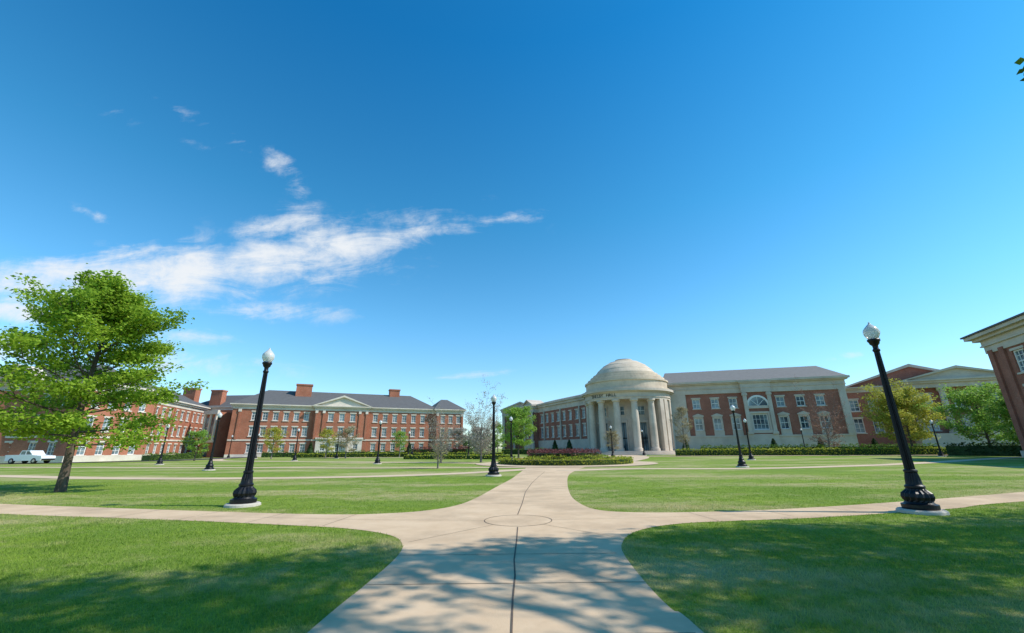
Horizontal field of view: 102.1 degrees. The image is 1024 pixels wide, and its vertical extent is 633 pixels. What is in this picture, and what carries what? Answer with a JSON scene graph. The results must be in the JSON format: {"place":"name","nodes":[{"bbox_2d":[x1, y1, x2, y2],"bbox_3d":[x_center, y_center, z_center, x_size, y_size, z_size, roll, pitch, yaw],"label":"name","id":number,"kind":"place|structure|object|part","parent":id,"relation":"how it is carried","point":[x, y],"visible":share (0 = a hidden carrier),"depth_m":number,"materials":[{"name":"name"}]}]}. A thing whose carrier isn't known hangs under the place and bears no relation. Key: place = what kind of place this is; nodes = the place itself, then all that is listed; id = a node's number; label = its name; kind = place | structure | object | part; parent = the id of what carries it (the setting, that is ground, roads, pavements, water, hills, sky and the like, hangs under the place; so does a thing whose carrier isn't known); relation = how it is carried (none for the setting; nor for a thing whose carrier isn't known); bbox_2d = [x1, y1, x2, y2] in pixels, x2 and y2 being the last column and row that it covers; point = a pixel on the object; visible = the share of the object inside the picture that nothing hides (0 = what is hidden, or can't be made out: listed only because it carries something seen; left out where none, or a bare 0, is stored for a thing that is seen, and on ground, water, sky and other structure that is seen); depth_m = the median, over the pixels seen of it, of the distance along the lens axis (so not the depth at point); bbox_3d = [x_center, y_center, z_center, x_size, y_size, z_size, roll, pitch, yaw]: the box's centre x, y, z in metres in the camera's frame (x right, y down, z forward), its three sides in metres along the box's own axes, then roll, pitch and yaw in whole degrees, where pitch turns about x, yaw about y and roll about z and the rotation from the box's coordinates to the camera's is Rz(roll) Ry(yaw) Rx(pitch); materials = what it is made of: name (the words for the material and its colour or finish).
{"place":"outdoors","nodes":[
{"label":"outdoors","id":0,"kind":"place"},
{"bbox_2d":[0,469,536,478],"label":"side path","id":1,"kind":"structure","parent":0,"point":[32,476],"depth_m":26.08,"materials":[{"name":"beige concrete"}]},
{"bbox_2d":[0,467,536,467],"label":"side path","id":2,"kind":"structure","parent":0,"point":[244,467],"depth_m":40.78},
{"bbox_2d":[213,459,476,463],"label":"side path","id":3,"kind":"structure","parent":0,"point":[317,461],"depth_m":59.29,"materials":[{"name":"beige concrete"}]},
{"bbox_2d":[0,448,1023,632],"bbox_3d":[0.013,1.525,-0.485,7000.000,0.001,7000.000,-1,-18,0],"label":"ground","id":4,"kind":"structure","parent":0,"point":[321,467],"depth_m":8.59,"materials":[{"name":"green plant"}]},
{"bbox_2d":[0,263,211,491],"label":"oak tree","id":5,"kind":"object","parent":4,"relation":"on","point":[105,309],"visible":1,"depth_m":18.30,"materials":[{"name":"green plant"}]},
{"bbox_2d":[0,457,246,463],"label":"parking lane","id":6,"kind":"structure","parent":4,"relation":"on","point":[132,461],"depth_m":68.57,"materials":[{"name":"grey asphalt"}]},
{"bbox_2d":[4,450,55,463],"bbox_3d":[-70.988,20.717,61.081,5.780,1.820,1.980,-1,-18,3],"label":"sedan car","id":7,"kind":"object","parent":6,"relation":"on","point":[31,456],"visible":0.98,"depth_m":60.29,"materials":[{"name":"paint"}]},
{"bbox_3d":[-70.878,19.908,60.438,1.700,0.470,0.018,-1,-18,3],"label":"window glass","id":8,"kind":"part","parent":7,"relation":"part of","materials":[{"name":"grey glass"}]},
{"bbox_2d":[226,435,232,457],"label":"street lamp","id":9,"kind":"object","parent":6,"relation":"on","point":[228,456],"visible":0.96,"depth_m":90.44,"materials":[{"name":"black metal"}]},
{"bbox_2d":[0,365,252,462],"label":"brick hall","id":10,"kind":"structure","parent":4,"relation":"on","point":[192,412],"depth_m":90.99,"materials":[{"name":"red brick"}]},
{"bbox_2d":[5,394,203,455],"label":"window frames","id":11,"kind":"structure","parent":10,"relation":"in","point":[99,446],"depth_m":90.61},
{"bbox_2d":[29,395,214,456],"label":"window glass","id":12,"kind":"structure","parent":10,"relation":"in","point":[82,449],"depth_m":76.27,"materials":[{"name":"grey glass"}]},
{"bbox_2d":[154,424,169,464],"bbox_3d":[-43.861,16.085,52.196,0.980,4.909,0.980,-1,-18,0],"label":"street lamp","id":13,"kind":"object","parent":4,"relation":"on","point":[160,461],"visible":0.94,"depth_m":51.78,"materials":[{"name":"black metal"}]},
{"bbox_2d":[141,451,203,460],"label":"green hedge","id":14,"kind":"object","parent":4,"relation":"on","point":[166,456],"visible":0.91,"depth_m":80.30,"materials":[{"name":"green plant"}]},
{"bbox_2d":[178,429,213,460],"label":"young tree","id":15,"kind":"object","parent":4,"relation":"on","point":[200,434],"visible":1,"depth_m":70.61,"materials":[{"name":"green plant"}]},
{"bbox_2d":[202,412,221,470],"bbox_3d":[-25.907,10.806,36.091,0.980,4.909,0.980,-1,-18,0],"label":"street lamp","id":16,"kind":"object","parent":4,"relation":"on","point":[209,466],"visible":0.99,"depth_m":35.69,"materials":[{"name":"black metal"}]},
{"bbox_2d":[223,348,274,507],"bbox_3d":[-8.171,3.393,13.267,0.980,4.909,0.980,-1,-18,0],"label":"street lamp","id":17,"kind":"object","parent":4,"relation":"on","point":[244,492],"visible":1,"depth_m":12.83,"materials":[{"name":"black metal"}]},
{"bbox_2d":[255,434,259,458],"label":"street lamp","id":18,"kind":"object","parent":4,"relation":"on","point":[256,447],"visible":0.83,"depth_m":83.87,"materials":[{"name":"black metal"}]},
{"bbox_2d":[262,426,288,458],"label":"young tree","id":19,"kind":"object","parent":4,"relation":"on","point":[275,430],"visible":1,"depth_m":79.45,"materials":[{"name":"green plant"}]},
{"bbox_2d":[291,429,299,460],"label":"street lamp","id":20,"kind":"object","parent":4,"relation":"on","point":[294,457],"visible":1,"depth_m":64.68,"materials":[{"name":"black metal"}]},
{"bbox_2d":[306,442,313,453],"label":"conical evergreen","id":21,"kind":"object","parent":4,"relation":"on","point":[310,449],"visible":0.83,"depth_m":101.67,"materials":[{"name":"green plant"}]},
{"bbox_2d":[315,428,337,457],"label":"young tree","id":22,"kind":"object","parent":4,"relation":"on","point":[325,433],"visible":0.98,"depth_m":82.20,"materials":[{"name":"green plant"}]},
{"bbox_2d":[261,450,405,456],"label":"green hedge","id":23,"kind":"object","parent":4,"relation":"on","point":[277,454],"visible":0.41,"depth_m":102.79,"materials":[{"name":"green plant"}]},
{"bbox_2d":[224,384,466,457],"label":"brick hall","id":24,"kind":"structure","parent":4,"relation":"on","point":[307,411],"depth_m":113.94,"materials":[{"name":"red brick"}]},
{"bbox_2d":[246,412,458,451],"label":"window glass","id":25,"kind":"structure","parent":24,"relation":"in","point":[275,414],"depth_m":112.30,"materials":[{"name":"grey glass"}]},
{"bbox_2d":[245,412,459,452],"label":"window frames","id":26,"kind":"structure","parent":24,"relation":"in","point":[450,418],"depth_m":112.60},
{"bbox_2d":[334,425,359,458],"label":"young tree","id":27,"kind":"object","parent":4,"relation":"on","point":[349,430],"visible":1,"depth_m":78.36,"materials":[{"name":"grey plant"}]},
{"bbox_2d":[373,420,381,463],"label":"street lamp","id":28,"kind":"object","parent":4,"relation":"on","point":[377,460],"visible":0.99,"depth_m":47.54,"materials":[{"name":"black metal"}]},
{"bbox_2d":[291,451,503,457],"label":"hedge","id":29,"kind":"object","parent":4,"relation":"on","point":[319,455],"visible":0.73,"depth_m":89.86,"materials":[{"name":"green plant"}]},
{"bbox_2d":[388,430,409,456],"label":"young tree","id":30,"kind":"object","parent":4,"relation":"on","point":[400,433],"visible":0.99,"depth_m":87.90,"materials":[{"name":"green plant"}]},
{"bbox_2d":[406,443,411,452],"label":"conical evergreen","id":31,"kind":"object","parent":4,"relation":"on","point":[410,449],"visible":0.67,"depth_m":111.17,"materials":[{"name":"green plant"}]},
{"bbox_2d":[430,425,449,468],"bbox_3d":[-6.028,11.034,35.610,2.181,3.858,2.255,-15,-23,38],"label":"flowering tree","id":32,"kind":"object","parent":4,"relation":"on","point":[438,453],"visible":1,"depth_m":35.41,"materials":[{"name":"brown plant"}]},
{"bbox_2d":[412,446,472,452],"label":"purple hedge","id":33,"kind":"object","parent":4,"relation":"on","point":[427,450],"visible":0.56,"depth_m":97.97,"materials":[{"name":"plant"}]},
{"bbox_2d":[423,396,462,462],"bbox_3d":[-8.476,13.789,50.302,4.962,7.553,5.081,-1,-18,0],"label":"flowering tree","id":34,"kind":"object","parent":4,"relation":"on","point":[446,437],"visible":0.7,"depth_m":49.82,"materials":[{"name":"grey plant"}]},
{"bbox_2d":[449,427,467,448],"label":"young tree","id":35,"kind":"object","parent":4,"relation":"on","point":[459,431],"visible":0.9,"depth_m":107.13,"materials":[{"name":"grey plant"}]},
{"bbox_2d":[403,453,515,458],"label":"hedge","id":36,"kind":"object","parent":4,"relation":"on","point":[474,456],"visible":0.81,"depth_m":66.12,"materials":[{"name":"green plant"}]},
{"bbox_2d":[467,426,486,447],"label":"young tree","id":37,"kind":"object","parent":4,"relation":"on","point":[478,430],"visible":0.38,"depth_m":103.24,"materials":[{"name":"grey plant"}]},
{"bbox_2d":[463,432,498,451],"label":"distant trees","id":38,"kind":"object","parent":4,"relation":"on","point":[466,444],"visible":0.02,"depth_m":201.35,"materials":[{"name":"plant"}]},
{"bbox_2d":[459,375,507,461],"bbox_3d":[-3.515,12.655,51.302,6.319,10.239,6.832,15,-23,-40],"label":"flowering tree","id":39,"kind":"object","parent":4,"relation":"on","point":[481,444],"visible":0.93,"depth_m":50.49,"materials":[{"name":"pale blossom"},{"name":"light bark"}]},
{"bbox_2d":[485,394,501,476],"bbox_3d":[-1.136,7.287,25.704,0.980,4.909,0.980,-1,-18,0],"label":"street lamp","id":40,"kind":"object","parent":4,"relation":"on","point":[493,469],"visible":1,"depth_m":25.28,"materials":[{"name":"black metal"}]},
{"bbox_2d":[488,420,505,451],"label":"young tree","id":41,"kind":"object","parent":4,"relation":"on","point":[499,427],"visible":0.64,"depth_m":107.09,"materials":[{"name":"green plant"}]},
{"bbox_2d":[502,405,536,457],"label":"young tree","id":42,"kind":"object","parent":4,"relation":"on","point":[516,413],"visible":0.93,"depth_m":70.94,"materials":[{"name":"green plant"}]},
{"bbox_2d":[502,447,562,453],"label":"green hedge","id":43,"kind":"object","parent":4,"relation":"on","point":[515,451],"visible":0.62,"depth_m":110.73,"materials":[{"name":"green plant"}]},
{"bbox_2d":[552,440,557,448],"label":"conical evergreen","id":44,"kind":"object","parent":4,"relation":"on","point":[554,445],"visible":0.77,"depth_m":108.47,"materials":[{"name":"green plant"}]},
{"bbox_2d":[497,455,633,465],"bbox_3d":[5.641,14.862,42.684,14.434,1.010,10.835,-1,-18,0],"label":"yellow hedge","id":45,"kind":"object","parent":4,"relation":"on","point":[615,460],"visible":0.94,"depth_m":38.69,"materials":[{"name":"plant"}]},
{"bbox_2d":[566,439,572,448],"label":"conical evergreen","id":46,"kind":"object","parent":4,"relation":"on","point":[569,444],"visible":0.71,"depth_m":102.74,"materials":[{"name":"green plant"}]},
{"bbox_2d":[641,430,646,455],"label":"street lamp","id":47,"kind":"object","parent":4,"relation":"on","point":[644,453],"visible":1,"depth_m":80.86,"materials":[{"name":"black metal"}]},
{"bbox_2d":[500,359,857,454],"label":"domed hall","id":48,"kind":"structure","parent":4,"relation":"on","point":[628,400],"depth_m":93.63,"materials":[{"name":"brick"}]},
{"bbox_2d":[527,396,828,450],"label":"window glass","id":49,"kind":"structure","parent":48,"relation":"in","point":[643,424],"depth_m":92.71,"materials":[{"name":"grey glass"}]},
{"bbox_2d":[526,395,830,437],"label":"window frames","id":50,"kind":"structure","parent":48,"relation":"in","point":[756,396],"depth_m":93.03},
{"bbox_2d":[669,406,692,449],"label":"budding tree","id":51,"kind":"object","parent":4,"relation":"on","point":[682,409],"visible":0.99,"depth_m":83.12,"materials":[{"name":"grey plant"}]},
{"bbox_2d":[682,440,689,449],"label":"conical evergreen","id":52,"kind":"object","parent":4,"relation":"on","point":[686,445],"visible":0.41,"depth_m":88.26,"materials":[{"name":"green plant"}]},
{"bbox_2d":[730,405,748,467],"bbox_3d":[18.285,9.633,33.613,0.980,4.909,0.980,-1,-18,0],"label":"street lamp","id":53,"kind":"object","parent":4,"relation":"on","point":[741,463],"visible":1,"depth_m":33.22,"materials":[{"name":"black metal"}]},
{"bbox_2d":[743,418,755,459],"bbox_3d":[28.932,14.995,50.767,0.980,4.909,0.980,-1,-18,0],"label":"street lamp","id":54,"kind":"object","parent":4,"relation":"on","point":[751,456],"visible":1,"depth_m":50.36,"materials":[{"name":"black metal"}]},
{"bbox_2d":[771,438,776,446],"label":"conical evergreen","id":55,"kind":"object","parent":4,"relation":"on","point":[773,441],"visible":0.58,"depth_m":84.75,"materials":[{"name":"green plant"}]},
{"bbox_2d":[675,445,947,455],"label":"yellow hedge","id":56,"kind":"object","parent":4,"relation":"on","point":[813,451],"visible":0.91,"depth_m":70.48,"materials":[{"name":"plant"}]},
{"bbox_2d":[700,443,940,449],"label":"green hedge","id":57,"kind":"object","parent":4,"relation":"on","point":[842,447],"visible":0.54,"depth_m":78.58,"materials":[{"name":"green plant"}]},
{"bbox_2d":[793,381,848,448],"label":"budding tree","id":58,"kind":"object","parent":4,"relation":"on","point":[826,430],"visible":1,"depth_m":77.51,"materials":[{"name":"brown plant"}]},
{"bbox_2d":[871,438,879,445],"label":"conical evergreen","id":59,"kind":"object","parent":4,"relation":"on","point":[873,441],"visible":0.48,"depth_m":80.08,"materials":[{"name":"green plant"}]},
{"bbox_2d":[855,378,949,448],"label":"olive tree","id":60,"kind":"object","parent":4,"relation":"on","point":[904,402],"visible":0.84,"depth_m":70.41,"materials":[{"name":"green plant"}]},
{"bbox_2d":[863,322,949,515],"bbox_3d":[10.072,2.491,10.932,0.980,4.909,0.980,-1,-18,0],"label":"street lamp","id":61,"kind":"object","parent":4,"relation":"on","point":[917,497],"visible":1,"depth_m":10.48,"materials":[{"name":"black metal"}]},
{"bbox_2d":[845,364,1016,448],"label":"gabled hall","id":62,"kind":"structure","parent":4,"relation":"on","point":[919,378],"depth_m":88.99,"materials":[{"name":"brick"}]},
{"bbox_2d":[849,392,1002,432],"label":"window glass","id":63,"kind":"structure","parent":62,"relation":"in","point":[852,405],"depth_m":93.97,"materials":[{"name":"grey glass"}]},
{"bbox_2d":[848,391,1008,432],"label":"window frames","id":64,"kind":"structure","parent":62,"relation":"in","point":[990,391],"depth_m":92.96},
{"bbox_2d":[929,420,946,456],"bbox_3d":[58.849,16.856,57.438,0.980,4.909,0.980,-1,-18,0],"label":"street lamp","id":65,"kind":"object","parent":4,"relation":"on","point":[940,453],"visible":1,"depth_m":57.07,"materials":[{"name":"black metal"}]},
{"bbox_2d":[916,380,1016,445],"bbox_3d":[68.096,14.829,60.352,11.001,10.392,10.791,-1,-18,0],"label":"maple tree","id":66,"kind":"object","parent":4,"relation":"on","point":[975,395],"visible":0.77,"depth_m":60.20,"materials":[{"name":"green plant"}]},
{"bbox_2d":[943,441,1022,455],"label":"dark hedge","id":67,"kind":"object","parent":4,"relation":"on","point":[979,450],"visible":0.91,"depth_m":58.95,"materials":[{"name":"green plant"}]},
{"bbox_2d":[971,381,1018,444],"bbox_3d":[66.249,12.653,52.626,9.724,9.886,9.206,-1,-18,0],"label":"maple tree","id":68,"kind":"object","parent":4,"relation":"on","point":[1004,412],"visible":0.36,"depth_m":54.52,"materials":[{"name":"green plant"}]},
{"bbox_2d":[987,343,1023,450],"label":"brick walls","id":69,"kind":"structure","parent":4,"relation":"on","point":[1006,368],"depth_m":50.19,"materials":[{"name":"red brick"}]},
{"bbox_2d":[963,315,1023,457],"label":"stone trim","id":70,"kind":"structure","parent":69,"relation":"attached to","point":[1009,333],"depth_m":49.83,"materials":[{"name":"beige stone"}]},
{"bbox_2d":[960,312,1023,339],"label":"roof","id":71,"kind":"structure","parent":70,"relation":"on","point":[996,324],"depth_m":49.86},
{"bbox_2d":[1013,348,1023,371],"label":"window frames","id":72,"kind":"structure","parent":69,"relation":"attached to","point":[1017,359],"depth_m":48.86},
{"bbox_2d":[1016,350,1023,370],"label":"window glass","id":73,"kind":"object","parent":72,"relation":"in","point":[1022,356],"visible":0.5,"depth_m":48.71,"materials":[{"name":"grey glass"}]},
{"bbox_2d":[1015,57,1023,80],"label":"shade tree","id":74,"kind":"object","parent":4,"relation":"on","point":[1020,61],"visible":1,"depth_m":8.36,"materials":[{"name":"green plant"}]},
{"bbox_2d":[0,467,1023,632],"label":"concrete path","id":75,"kind":"structure","parent":0,"point":[605,591],"depth_m":6.25,"materials":[{"name":"beige concrete"}]},
{"bbox_2d":[4,472,1014,632],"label":"path joints","id":76,"kind":"object","parent":75,"relation":"on","point":[511,625],"visible":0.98,"depth_m":6.52,"materials":[{"name":"grey concrete"}]},
{"bbox_2d":[0,0,1023,448],"label":"sky","id":77,"kind":"structure","parent":0,"point":[421,199],"materials":[{"name":"blue"}]},
{"bbox_2d":[477,461,657,466],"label":"plaza pavement","id":78,"kind":"structure","parent":0,"point":[631,464],"depth_m":38.78,"materials":[{"name":"beige concrete"}]},
{"bbox_2d":[509,417,512,459],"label":"street lamp","id":79,"kind":"object","parent":78,"relation":"on","point":[511,419],"visible":0.67,"depth_m":44.11,"materials":[{"name":"black metal"}]},
{"bbox_3d":[5.635,15.461,44.387,11.200,0.456,11.200,-1,-18,0],"label":"round planter","id":80,"kind":"object","parent":78,"relation":"on","visible":0},
{"bbox_2d":[527,448,601,457],"bbox_3d":[5.566,15.051,44.508,8.184,1.837,8.130,-1,-18,0],"label":"purple hedge","id":81,"kind":"object","parent":80,"relation":"on","point":[574,451],"visible":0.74,"depth_m":42.22,"materials":[{"name":"plant"}]},
{"bbox_2d":[524,453,609,459],"bbox_3d":[5.642,14.342,41.431,9.199,1.176,3.711,-1,-18,0],"label":"yellow hedge","id":82,"kind":"object","parent":80,"relation":"on","point":[570,457],"visible":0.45,"depth_m":40.75,"materials":[{"name":"plant"}]},
{"bbox_2d":[327,455,869,457],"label":"side path","id":83,"kind":"structure","parent":0,"point":[644,456],"depth_m":70.97,"materials":[{"name":"beige concrete"}]},
{"bbox_2d":[608,455,648,460],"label":"side path","id":84,"kind":"structure","parent":0,"point":[637,458],"depth_m":65.38,"materials":[{"name":"beige concrete"}]},
{"bbox_2d":[609,425,614,456],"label":"street lamp","id":85,"kind":"object","parent":84,"relation":"on","point":[612,454],"visible":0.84,"depth_m":64.89,"materials":[{"name":"black metal"}]},
{"bbox_2d":[603,430,621,451],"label":"young tree","id":86,"kind":"object","parent":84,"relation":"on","point":[614,436],"visible":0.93,"depth_m":74.72,"materials":[{"name":"brown plant"}]},
{"bbox_2d":[559,457,1021,470],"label":"side path","id":87,"kind":"structure","parent":0,"point":[806,467],"depth_m":32.49,"materials":[{"name":"beige concrete"}]}
]}

